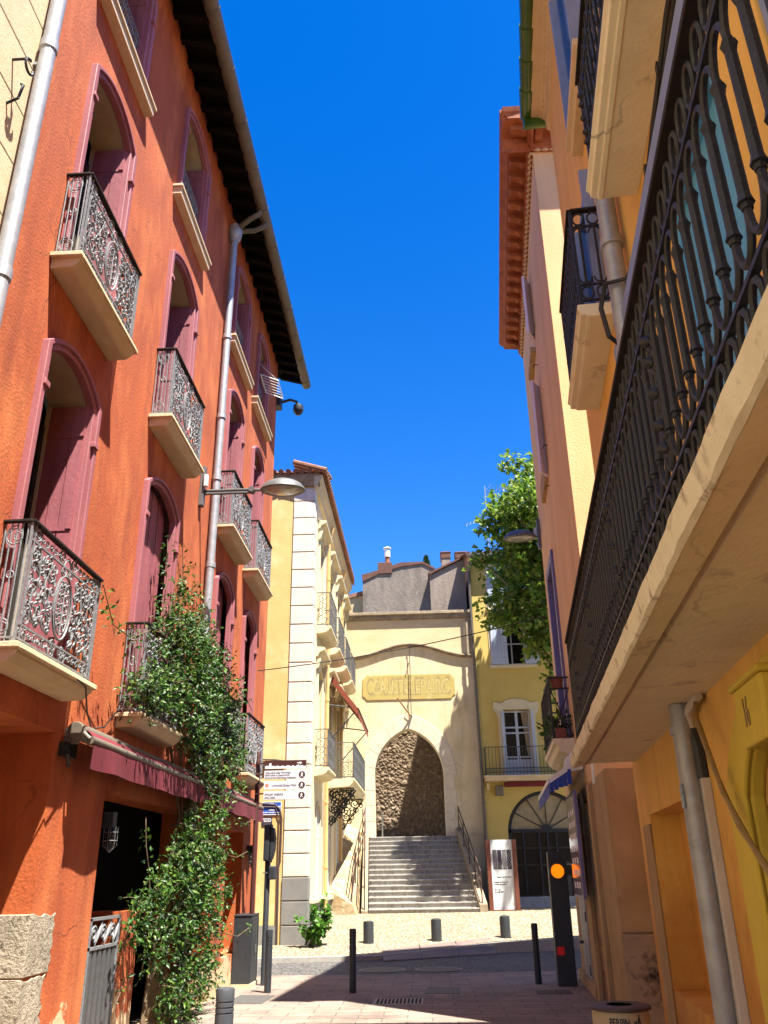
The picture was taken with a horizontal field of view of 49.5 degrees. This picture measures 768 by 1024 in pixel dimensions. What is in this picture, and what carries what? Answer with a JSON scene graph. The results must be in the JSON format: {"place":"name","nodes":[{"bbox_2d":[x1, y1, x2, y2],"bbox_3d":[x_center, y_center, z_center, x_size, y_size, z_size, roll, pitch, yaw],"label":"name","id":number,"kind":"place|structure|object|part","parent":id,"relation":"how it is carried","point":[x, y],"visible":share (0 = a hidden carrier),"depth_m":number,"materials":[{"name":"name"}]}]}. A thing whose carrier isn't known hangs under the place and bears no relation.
{"place":"outdoors","nodes":[
{"label":"outdoors","id":0,"kind":"place"},
{"bbox_2d":[0,0,66,325],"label":"cream building","id":1,"kind":"structure","parent":0,"point":[23,42],"depth_m":7.01,"materials":[{"name":"stone"}]},
{"bbox_2d":[129,970,596,1023],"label":"street paving","id":2,"kind":"structure","parent":0,"point":[499,998],"depth_m":11.84,"materials":[{"name":"beige stone"}]},
{"bbox_2d":[0,0,310,1023],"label":"orange building","id":3,"kind":"structure","parent":2,"relation":"on","point":[148,326],"depth_m":9.53,"materials":[{"name":"paint"}]},
{"bbox_2d":[0,338,101,664],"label":"window","id":4,"kind":"structure","parent":3,"relation":"in","point":[55,479],"depth_m":8.12,"materials":[{"name":"pink paint"}]},
{"bbox_2d":[77,678,117,728],"bbox_3d":[-2.753,1.856,7.917,0.146,0.334,1.916,1,-24,-5],"label":"cable","id":5,"kind":"object","parent":3,"relation":"attached to","point":[84,685],"visible":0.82,"depth_m":7.65,"materials":[{"name":"black plastic"}]},
{"bbox_2d":[60,63,136,309],"bbox_3d":[-3.246,-3.418,9.026,0.525,2.930,1.310,-2,-24,2],"label":"window","id":6,"kind":"structure","parent":3,"relation":"in","point":[105,122],"depth_m":9.67,"materials":[{"name":"pink paint"}]},
{"bbox_2d":[79,915,120,1023],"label":"iron gate","id":7,"kind":"structure","parent":3,"relation":"attached to","point":[98,987],"depth_m":8.32,"materials":[{"name":"grey metal"}]},
{"bbox_2d":[101,812,118,852],"bbox_3d":[-2.810,3.287,8.548,0.162,0.393,0.148,-2,-24,2],"label":"wall lamp","id":8,"kind":"object","parent":3,"relation":"attached to","point":[109,821],"visible":1,"depth_m":8.53,"materials":[{"name":"black metal"}]},
{"bbox_2d":[58,721,212,803],"bbox_3d":[-2.686,3.050,9.733,0.274,0.417,4.866,-2,-24,2],"label":"awning","id":9,"kind":"object","parent":3,"relation":"attached to","point":[118,758],"visible":0.84,"depth_m":8.66,"materials":[{"name":"red fabric"}]},
{"bbox_2d":[118,0,157,82],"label":"window","id":10,"kind":"structure","parent":3,"relation":"in","point":[144,12],"depth_m":10.86,"materials":[{"name":"pink paint"}]},
{"bbox_2d":[119,477,179,719],"bbox_3d":[-3.041,1.058,10.286,0.515,3.050,1.400,-2,-24,2],"label":"window","id":11,"kind":"structure","parent":3,"relation":"in","point":[152,514],"depth_m":10.62,"materials":[{"name":"pink paint"}]},
{"bbox_2d":[153,250,198,435],"bbox_3d":[-3.101,-2.241,11.727,0.525,2.930,1.400,-2,-24,2],"label":"window","id":12,"kind":"structure","parent":3,"relation":"in","point":[180,316],"depth_m":12.40,"materials":[{"name":"pink paint"}]},
{"bbox_2d":[100,535,253,1023],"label":"climbing vine","id":13,"kind":"object","parent":3,"relation":"attached to","point":[203,673],"visible":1,"depth_m":10.48,"materials":[{"name":"green plant"}]},
{"bbox_2d":[177,106,211,243],"bbox_3d":[-3.150,-5.218,13.028,0.525,1.950,1.400,-2,-24,2],"label":"window","id":14,"kind":"structure","parent":3,"relation":"in","point":[194,157],"depth_m":13.56,"materials":[{"name":"pink paint"}]},
{"bbox_2d":[202,572,234,755],"bbox_3d":[-2.866,2.487,13.563,0.515,3.050,1.280,-2,-24,2],"label":"window","id":15,"kind":"structure","parent":3,"relation":"in","point":[218,591],"depth_m":14.24,"materials":[{"name":"pink paint"}]},
{"bbox_2d":[218,389,244,528],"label":"window","id":16,"kind":"structure","parent":3,"relation":"in","point":[234,436],"depth_m":15.57,"materials":[{"name":"pink paint"}]},
{"bbox_2d":[209,781,263,821],"bbox_3d":[-2.466,4.847,13.853,0.274,0.417,3.766,-2,-24,2],"label":"awning","id":17,"kind":"object","parent":3,"relation":"attached to","point":[244,805],"visible":0.57,"depth_m":13.70,"materials":[{"name":"red fabric"}]},
{"bbox_2d":[218,610,256,771],"bbox_3d":[-2.760,3.345,15.532,0.515,3.050,1.160,-2,-24,2],"label":"window","id":18,"kind":"structure","parent":3,"relation":"in","point":[249,614],"depth_m":15.99,"materials":[{"name":"pink paint"}]},
{"bbox_2d":[232,266,251,367],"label":"window","id":19,"kind":"structure","parent":3,"relation":"in","point":[242,307],"depth_m":16.77,"materials":[{"name":"pink paint"}]},
{"bbox_2d":[246,845,251,867],"bbox_3d":[-2.421,6.292,15.190,0.162,0.393,0.148,-2,-24,2],"label":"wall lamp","id":20,"kind":"object","parent":3,"relation":"attached to","point":[249,848],"visible":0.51,"depth_m":15.17,"materials":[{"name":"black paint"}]},
{"bbox_2d":[198,466,304,507],"bbox_3d":[-2.010,-0.412,12.769,1.620,0.660,0.682,-2,-24,2],"label":"street lamp","id":21,"kind":"object","parent":3,"relation":"attached to","point":[282,487],"visible":0.97,"depth_m":12.70,"materials":[{"name":"grey metal"}]},
{"bbox_2d":[245,446,264,567],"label":"window","id":22,"kind":"structure","parent":3,"relation":"in","point":[257,471],"depth_m":17.48,"materials":[{"name":"pink paint"}]},
{"bbox_2d":[254,334,269,417],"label":"window","id":23,"kind":"structure","parent":3,"relation":"in","point":[262,358],"depth_m":18.64,"materials":[{"name":"pink paint"}]},
{"bbox_2d":[260,364,282,398],"bbox_3d":[-2.468,-2.874,18.261,0.415,0.447,0.813,-2,-24,2],"label":"drying rack","id":24,"kind":"object","parent":3,"relation":"attached to","point":[271,383],"visible":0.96,"depth_m":18.13,"materials":[{"name":"white plastic"}]},
{"bbox_2d":[276,393,303,415],"bbox_3d":[-2.366,-2.604,20.352,0.803,0.500,0.307,1,-24,-5],"label":"security camera","id":25,"kind":"object","parent":3,"relation":"attached to","point":[298,409],"visible":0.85,"depth_m":20.28,"materials":[{"name":"paint"}]},
{"bbox_2d":[258,615,546,670],"bbox_3d":[0.443,2.670,17.054,5.974,1.170,0.020,0,-24,-3],"label":"cable","id":26,"kind":"object","parent":3,"relation":"attached to","point":[402,648],"visible":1,"depth_m":16.99,"materials":[{"name":"black plastic"}]},
{"bbox_2d":[214,987,234,1023],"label":"bollard","id":27,"kind":"object","parent":2,"relation":"on","point":[224,1005],"visible":1,"depth_m":8.47,"materials":[{"name":"grey metal"}]},
{"bbox_2d":[231,913,258,988],"bbox_3d":[-2.334,7.405,14.099,0.335,1.090,0.660,-2,-24,2],"label":"utility cabinet","id":28,"kind":"object","parent":2,"relation":"on","point":[244,962],"visible":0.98,"depth_m":13.85,"materials":[{"name":"grey metal"}]},
{"bbox_3d":[-2.193,7.382,14.101,0.007,0.930,0.600,-2,-24,2],"label":"door","id":29,"kind":"part","parent":28,"relation":"part of","materials":[{"name":"grey metal"}]},
{"bbox_2d":[234,995,274,1003],"bbox_3d":[-1.980,7.240,12.350,0.555,0.030,0.971,-3,-24,5],"label":"manhole cover","id":30,"kind":"object","parent":2,"relation":"on","point":[250,999],"visible":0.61,"depth_m":12.33,"materials":[{"name":"stone"}]},
{"bbox_2d":[249,751,264,913],"bbox_3d":[-2.220,6.109,14.483,0.170,3.770,0.119,-2,-24,2],"label":"sign post","id":31,"kind":"object","parent":2,"relation":"on","point":[254,845],"visible":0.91,"depth_m":14.64,"materials":[{"name":"red metal"}]},
{"bbox_2d":[263,791,305,799],"bbox_3d":[-1.775,5.058,14.868,0.760,0.140,0.022,-2,-24,2],"label":"direction sign","id":32,"kind":"object","parent":31,"relation":"attached to","point":[278,795],"visible":1,"depth_m":14.86,"materials":[{"name":"white metal"}]},
{"bbox_2d":[264,770,305,778],"bbox_3d":[-1.780,4.735,15.009,0.760,0.145,0.022,-2,-24,2],"label":"direction sign","id":33,"kind":"object","parent":31,"relation":"attached to","point":[294,774],"visible":1,"depth_m":15.00,"materials":[{"name":"white metal"}]},
{"bbox_2d":[264,781,305,789],"bbox_3d":[-1.778,4.898,14.938,0.760,0.140,0.022,-2,-24,2],"label":"direction sign","id":34,"kind":"object","parent":31,"relation":"attached to","point":[269,785],"visible":1,"depth_m":14.93,"materials":[{"name":"white metal"}]},
{"bbox_2d":[265,760,306,768],"bbox_3d":[-1.783,4.570,15.082,0.760,0.145,0.020,-2,-24,2],"label":"direction sign","id":35,"kind":"object","parent":31,"relation":"attached to","point":[282,764],"visible":1,"depth_m":15.07,"materials":[{"name":"red metal"}]},
{"bbox_2d":[260,824,276,985],"bbox_3d":[-2.003,6.776,14.470,0.220,2.530,0.230,-2,-24,2],"label":"traffic light","id":36,"kind":"object","parent":2,"relation":"on","point":[269,851],"visible":0.97,"depth_m":14.57,"materials":[{"name":"paint"}]},
{"bbox_2d":[264,929,272,992],"bbox_3d":[-1.834,7.127,13.232,0.110,0.890,0.110,-2,-24,2],"label":"bollard","id":37,"kind":"object","parent":2,"relation":"on","point":[268,962],"visible":1,"depth_m":13.19,"materials":[{"name":"metal"}]},
{"bbox_2d":[349,928,355,992],"bbox_3d":[-0.490,7.034,13.070,0.110,0.890,0.110,-2,-24,2],"label":"bollard","id":38,"kind":"object","parent":2,"relation":"on","point":[352,961],"visible":1,"depth_m":13.03,"materials":[{"name":"metal"}]},
{"bbox_2d":[372,998,422,1004],"bbox_3d":[0.203,7.016,11.915,0.710,0.038,0.600,-2,-24,2],"label":"drain grate","id":39,"kind":"object","parent":2,"relation":"on","point":[394,1001],"visible":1,"depth_m":11.90,"materials":[{"name":"black metal"}]},
{"bbox_2d":[425,987,460,993],"bbox_3d":[0.925,7.463,12.971,0.542,0.030,0.772,-3,-24,5],"label":"square cover","id":40,"kind":"object","parent":2,"relation":"on","point":[443,990],"visible":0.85,"depth_m":12.93,"materials":[{"name":"metal"}]},
{"bbox_2d":[531,923,541,983],"bbox_3d":[2.511,7.274,13.733,0.110,0.890,0.110,-2,-24,2],"label":"bollard","id":41,"kind":"object","parent":2,"relation":"on","point":[536,954],"visible":1,"depth_m":13.69,"materials":[{"name":"metal"}]},
{"bbox_2d":[535,990,572,993],"bbox_3d":[2.567,7.277,12.609,0.550,0.030,0.501,-4,-24,7],"label":"floor plate","id":42,"kind":"object","parent":2,"relation":"on","point":[553,991],"visible":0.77,"depth_m":12.55,"materials":[{"name":"grey metal"}]},
{"bbox_2d":[546,852,577,985],"bbox_3d":[2.913,6.643,13.664,0.300,1.980,0.230,-2,-24,2],"label":"signal post","id":43,"kind":"object","parent":2,"relation":"on","point":[566,973],"visible":1,"depth_m":13.59,"materials":[{"name":"metal"}]},
{"bbox_2d":[499,106,665,1023],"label":"peach building","id":44,"kind":"structure","parent":2,"relation":"on","point":[617,943],"depth_m":12.99,"materials":[{"name":"paint"}]},
{"bbox_2d":[503,519,541,549],"bbox_3d":[2.932,0.489,17.468,0.864,0.660,0.682,-4,-24,6],"label":"street lamp","id":45,"kind":"object","parent":44,"relation":"attached to","point":[519,535],"visible":0.96,"depth_m":17.32,"materials":[{"name":"grey metal"}]},
{"bbox_2d":[536,723,567,750],"bbox_3d":[2.978,3.921,14.504,0.597,0.704,0.646,17,-29,-35],"label":"potted plant","id":46,"kind":"object","parent":44,"relation":"on","point":[543,734],"visible":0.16,"depth_m":14.54,"materials":[{"name":"green plant"}]},
{"bbox_2d":[536,707,572,738],"bbox_3d":[2.818,3.510,13.535,0.702,0.669,0.660,-2,-24,2],"label":"potted plant","id":47,"kind":"object","parent":44,"relation":"on","point":[561,730],"visible":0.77,"depth_m":13.48,"materials":[{"name":"green plant"}]},
{"bbox_2d":[550,676,562,687],"bbox_3d":[2.838,2.812,13.699,0.220,0.190,0.220,-2,-24,2],"label":"hanging pot","id":48,"kind":"object","parent":44,"relation":"hanging from","point":[556,683],"visible":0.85,"depth_m":13.62,"materials":[{"name":"ceramic"}]},
{"bbox_2d":[546,549,571,737],"bbox_3d":[3.195,2.472,14.846,0.342,3.340,1.465,-2,-24,2],"label":"window","id":49,"kind":"structure","parent":44,"relation":"in","point":[550,574],"depth_m":15.12,"materials":[{"name":"paint"}]},
{"bbox_2d":[538,752,582,809],"bbox_3d":[2.803,4.372,13.383,0.520,0.598,3.150,-4,-24,6],"label":"blue awning","id":50,"kind":"object","parent":44,"relation":"attached to","point":[560,778],"visible":0.84,"depth_m":11.99,"materials":[{"name":"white fabric"}]},
{"bbox_2d":[565,790,586,899],"bbox_3d":[2.776,4.832,12.088,0.052,1.400,1.450,-4,-24,6],"label":"notice board","id":51,"kind":"object","parent":44,"relation":"attached to","point":[578,872],"visible":1,"depth_m":11.73,"materials":[{"name":"paint"}]},
{"bbox_2d":[579,898,593,980],"bbox_3d":[3.174,6.799,13.184,0.090,1.220,1.000,-4,-24,6],"label":"meter door","id":52,"kind":"structure","parent":44,"relation":"in","point":[582,903],"depth_m":13.05,"materials":[{"name":"grey metal"}]},
{"bbox_2d":[591,763,594,783],"bbox_3d":[2.756,3.410,10.994,0.015,0.330,0.230,-4,-24,6],"label":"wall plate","id":53,"kind":"object","parent":44,"relation":"attached to","point":[593,772],"depth_m":10.92,"materials":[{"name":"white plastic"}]},
{"bbox_2d":[588,1000,651,1023],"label":"litter bin","id":54,"kind":"object","parent":2,"relation":"on","point":[618,1012],"visible":1,"depth_m":5.87,"materials":[{"name":"beige concrete"}]},
{"bbox_2d":[218,0,532,593],"label":"sky","id":55,"kind":"structure","parent":0,"point":[373,124],"materials":[{"name":"blue"}]},
{"bbox_2d":[258,906,578,957],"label":"plaza paving","id":56,"kind":"structure","parent":0,"point":[396,930],"depth_m":21.31,"materials":[{"name":"beige stone"}]},
{"bbox_2d":[255,460,365,945],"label":"quoined building","id":57,"kind":"structure","parent":56,"relation":"on","point":[312,579],"depth_m":22.99,"materials":[{"name":"beige paint"}]},
{"bbox_2d":[262,817,271,825],"bbox_3d":[-2.896,7.663,20.613,0.260,0.210,0.012,-2,-24,2],"label":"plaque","id":58,"kind":"object","parent":57,"relation":"attached to","point":[267,820],"visible":0.95,"depth_m":20.61,"materials":[{"name":"grey"}]},
{"bbox_2d":[262,802,281,814],"bbox_3d":[-2.790,7.374,20.729,0.492,0.310,0.020,-2,-24,2],"label":"street nameplate","id":59,"kind":"object","parent":57,"relation":"attached to","point":[269,810],"visible":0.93,"depth_m":20.72,"materials":[{"name":"blue metal"}]},
{"bbox_2d":[313,802,320,896],"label":"window","id":60,"kind":"structure","parent":57,"relation":"in","point":[317,834],"depth_m":22.02,"materials":[{"name":"beige glass"}]},
{"bbox_2d":[315,647,330,764],"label":"window","id":61,"kind":"structure","parent":57,"relation":"in","point":[322,655],"depth_m":23.45,"materials":[{"name":"beige glass"}]},
{"bbox_2d":[317,520,332,625],"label":"window","id":62,"kind":"structure","parent":57,"relation":"in","point":[324,534],"depth_m":25.13,"materials":[{"name":"beige glass"}]},
{"bbox_2d":[327,809,330,893],"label":"window","id":63,"kind":"structure","parent":57,"relation":"in","point":[329,827],"depth_m":24.62,"materials":[{"name":"beige glass"}]},
{"bbox_2d":[329,668,339,759],"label":"window","id":64,"kind":"structure","parent":57,"relation":"in","point":[333,673],"depth_m":26.40,"materials":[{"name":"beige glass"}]},
{"bbox_2d":[331,551,340,620],"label":"window","id":65,"kind":"structure","parent":57,"relation":"in","point":[335,567],"depth_m":28.06,"materials":[{"name":"beige glass"}]},
{"bbox_2d":[334,816,338,874],"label":"window","id":66,"kind":"structure","parent":57,"relation":"in","point":[336,830],"depth_m":26.73,"materials":[{"name":"beige glass"}]},
{"bbox_2d":[334,684,344,778],"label":"window","id":67,"kind":"structure","parent":57,"relation":"in","point":[338,696],"depth_m":27.90,"materials":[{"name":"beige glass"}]},
{"bbox_2d":[335,575,346,647],"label":"window","id":68,"kind":"structure","parent":57,"relation":"in","point":[340,585],"depth_m":29.88,"materials":[{"name":"beige glass"}]},
{"bbox_2d":[342,818,344,845],"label":"window","id":69,"kind":"structure","parent":57,"relation":"in","point":[343,831],"depth_m":28.71,"materials":[{"name":"beige glass"}]},
{"bbox_2d":[343,701,349,778],"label":"window","id":70,"kind":"structure","parent":57,"relation":"in","point":[345,709],"depth_m":30.61,"materials":[{"name":"white glass"}]},
{"bbox_2d":[343,595,351,665],"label":"window","id":71,"kind":"structure","parent":57,"relation":"in","point":[347,607],"depth_m":32.17,"materials":[{"name":"white glass"}]},
{"bbox_2d":[329,676,368,759],"bbox_3d":[-1.124,6.870,27.593,0.936,2.062,4.500,-2,-24,2],"label":"red awning","id":72,"kind":"object","parent":57,"relation":"attached to","point":[355,710],"visible":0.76,"depth_m":25.78,"materials":[{"name":"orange fabric"}]},
{"bbox_2d":[293,892,334,945],"bbox_3d":[-1.646,9.520,19.457,0.961,1.258,0.749,-2,-24,2],"label":"leafy plant","id":73,"kind":"object","parent":56,"relation":"on","point":[316,931],"visible":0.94,"depth_m":19.36,"materials":[{"name":"green plant"}]},
{"bbox_2d":[330,809,364,914],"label":"ramp wall","id":74,"kind":"structure","parent":56,"relation":"on","point":[346,888],"depth_m":26.06,"materials":[{"name":"beige paint"}]},
{"bbox_2d":[348,591,362,612],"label":"yellow house","id":75,"kind":"structure","parent":56,"relation":"on","point":[356,600],"depth_m":38.03,"materials":[{"name":"paint"}]},
{"bbox_2d":[363,921,373,943],"bbox_3d":[-0.367,9.987,19.782,0.300,0.510,0.300,-2,-24,2],"label":"short bollard","id":76,"kind":"object","parent":56,"relation":"on","point":[368,932],"visible":0.95,"depth_m":19.70,"materials":[{"name":"grey metal"}]},
{"bbox_2d":[362,547,434,612],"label":"grey house","id":77,"kind":"structure","parent":56,"relation":"on","point":[388,586],"depth_m":37.80,"materials":[{"name":"paint"}]},
{"bbox_2d":[346,609,488,905],"bbox_3d":[0.924,9.113,30.808,5.280,11.240,1.322,-2,-24,2],"label":"gateway","id":78,"kind":"object","parent":56,"relation":"on","point":[426,692],"visible":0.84,"depth_m":31.75,"materials":[{"name":"paint"}]},
{"bbox_2d":[381,813,382,836],"bbox_3d":[-0.060,11.406,30.309,0.060,0.870,0.057,-2,-24,2],"label":"short post","id":79,"kind":"object","parent":78,"relation":"on","point":[382,822],"visible":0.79,"depth_m":30.35,"materials":[{"name":"grey metal"}]},
{"bbox_2d":[361,827,487,913],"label":"stone steps","id":80,"kind":"structure","parent":56,"relation":"on","point":[420,874],"depth_m":26.59,"materials":[{"name":"grey stone"}]},
{"bbox_2d":[364,807,365,909],"bbox_3d":[-0.627,11.224,27.224,0.042,3.290,4.592,-1,-24,-1],"label":"stair railing","id":81,"kind":"object","parent":80,"relation":"on","point":[364,851],"visible":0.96,"depth_m":27.16,"materials":[{"name":"brown metal"}]},
{"bbox_2d":[457,806,482,902],"bbox_3d":[2.769,11.110,27.092,0.042,3.290,4.604,0,-24,-3],"label":"stair railing","id":82,"kind":"object","parent":80,"relation":"on","point":[474,858],"visible":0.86,"depth_m":26.72,"materials":[{"name":"brown metal"}]},
{"bbox_2d":[431,918,442,941],"bbox_3d":[1.251,10.002,19.929,0.300,0.510,0.300,-2,-24,2],"label":"short bollard","id":83,"kind":"object","parent":56,"relation":"on","point":[436,932],"visible":0.99,"depth_m":19.84,"materials":[{"name":"grey metal"}]},
{"bbox_2d":[428,557,466,610],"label":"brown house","id":84,"kind":"structure","parent":56,"relation":"on","point":[447,586],"depth_m":36.85,"materials":[{"name":"grey paint"}]},
{"bbox_2d":[440,551,450,565],"bbox_3d":[2.872,2.488,38.738,0.500,1.270,0.700,-2,-24,2],"label":"chimney","id":85,"kind":"object","parent":84,"relation":"on","point":[445,557],"visible":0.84,"depth_m":38.56,"materials":[{"name":"orange brick"}]},
{"bbox_2d":[454,551,466,559],"bbox_3d":[3.666,2.427,39.377,0.660,1.070,0.700,-2,-24,2],"label":"chimney","id":86,"kind":"object","parent":84,"relation":"on","point":[458,554],"visible":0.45,"depth_m":39.22,"materials":[{"name":"red brick"}]},
{"bbox_2d":[485,839,521,910],"bbox_3d":[3.632,11.069,25.371,0.960,2.020,0.450,-2,-24,2],"label":"information totem","id":87,"kind":"object","parent":56,"relation":"on","point":[502,877],"visible":1,"depth_m":25.28,"materials":[{"name":"white metal"}]},
{"bbox_2d":[499,915,511,938],"bbox_3d":[2.936,10.058,20.196,0.300,0.510,0.300,-2,-24,2],"label":"short bollard","id":88,"kind":"object","parent":56,"relation":"on","point":[505,930],"visible":0.98,"depth_m":20.11,"materials":[{"name":"grey metal"}]},
{"bbox_2d":[462,448,556,718],"bbox_3d":[7.161,3.690,27.906,8.852,17.704,7.316,-2,-24,2],"label":"plane tree","id":89,"kind":"object","parent":56,"relation":"on","point":[514,573],"visible":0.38,"depth_m":28.44,"materials":[{"name":"green plant"}]},
{"bbox_2d":[460,551,575,906],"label":"ochre house","id":90,"kind":"structure","parent":56,"relation":"on","point":[516,771],"depth_m":30.52,"materials":[{"name":"paint"}]},
{"bbox_2d":[466,484,508,546],"bbox_3d":[4.585,0.618,36.064,2.114,4.104,0.364,-4,-24,7],"label":"television aerial","id":91,"kind":"object","parent":90,"relation":"attached to","point":[485,500],"visible":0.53,"depth_m":36.63,"materials":[{"name":"metal"}]},
{"bbox_2d":[483,564,524,610],"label":"window","id":92,"kind":"structure","parent":90,"relation":"in","point":[488,586],"depth_m":33.07,"materials":[{"name":"clear glass"}]},
{"bbox_2d":[488,623,539,668],"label":"window","id":93,"kind":"structure","parent":90,"relation":"in","point":[504,652],"depth_m":32.11,"materials":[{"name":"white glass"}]},
{"bbox_2d":[493,698,539,774],"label":"french window","id":94,"kind":"structure","parent":90,"relation":"in","point":[514,726],"depth_m":30.93,"materials":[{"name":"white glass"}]},
{"bbox_2d":[508,791,574,896],"bbox_3d":[5.793,11.682,29.428,2.780,3.480,0.140,-2,-24,2],"label":"arched door","id":95,"kind":"structure","parent":90,"relation":"in","point":[536,832],"depth_m":29.52,"materials":[{"name":"black paint"}]},
{"bbox_2d":[257,938,581,975],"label":"road","id":96,"kind":"structure","parent":0,"point":[512,962],"depth_m":17.00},
{"bbox_2d":[359,967,406,972],"bbox_3d":[-0.024,8.889,16.168,0.940,0.017,0.940,-2,-24,2],"label":"manhole cover","id":97,"kind":"object","parent":96,"relation":"on","point":[382,970],"visible":1,"depth_m":16.05,"materials":[{"name":"grey metal"}]},
{"bbox_2d":[257,937,579,963],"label":"kerb","id":98,"kind":"structure","parent":96,"relation":"on","point":[521,946],"depth_m":19.14,"materials":[{"name":"stone"}]},
{"bbox_2d":[414,967,462,971],"bbox_3d":[1.055,8.853,16.126,0.940,0.017,0.940,-2,-24,2],"label":"manhole cover","id":99,"kind":"object","parent":96,"relation":"on","point":[438,969],"visible":1,"depth_m":16.02,"materials":[{"name":"grey metal"}]},
{"bbox_2d":[382,937,496,961],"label":"kerb ramp","id":100,"kind":"structure","parent":96,"relation":"on","point":[457,952],"depth_m":18.72,"materials":[{"name":"grey stone"}]},
{"bbox_2d":[423,554,429,564],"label":"cypress tree","id":101,"kind":"object","parent":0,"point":[426,559],"visible":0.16,"depth_m":42.42,"materials":[{"name":"green plant"}]},
{"bbox_2d":[519,0,767,1023],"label":"yellow building","id":102,"kind":"structure","parent":0,"point":[651,116],"depth_m":3.98,"materials":[{"name":"paint"}]},
{"bbox_2d":[548,0,579,129],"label":"window","id":103,"kind":"structure","parent":102,"relation":"in","point":[564,14],"depth_m":8.45,"materials":[{"name":"blue paint"}]},
{"bbox_2d":[574,169,608,303],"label":"window","id":104,"kind":"structure","parent":102,"relation":"in","point":[588,242],"depth_m":7.70,"materials":[{"name":"blue paint"}]},
{"bbox_2d":[677,77,760,409],"bbox_3d":[1.675,-0.802,3.798,0.190,2.440,1.050,-4,-24,8],"label":"window","id":105,"kind":"structure","parent":102,"relation":"in","point":[739,216],"depth_m":4.00,"materials":[{"name":"teal glass"}]},
{"bbox_2d":[727,653,767,1023],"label":"doorway","id":106,"kind":"structure","parent":102,"relation":"in","point":[748,750],"depth_m":3.69,"materials":[{"name":"yellow paint"}]},
{"bbox_2d":[758,0,767,33],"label":"window","id":107,"kind":"structure","parent":102,"relation":"in","point":[762,6],"depth_m":3.08,"materials":[{"name":"white paint"}]},
{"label":"passage floor","id":108,"kind":"structure","parent":0,"visible":0},
{"bbox_2d":[376,731,445,836],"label":"rubble wall","id":109,"kind":"structure","parent":108,"relation":"on","point":[410,800],"depth_m":33.20,"materials":[{"name":"stone"}]}
]}

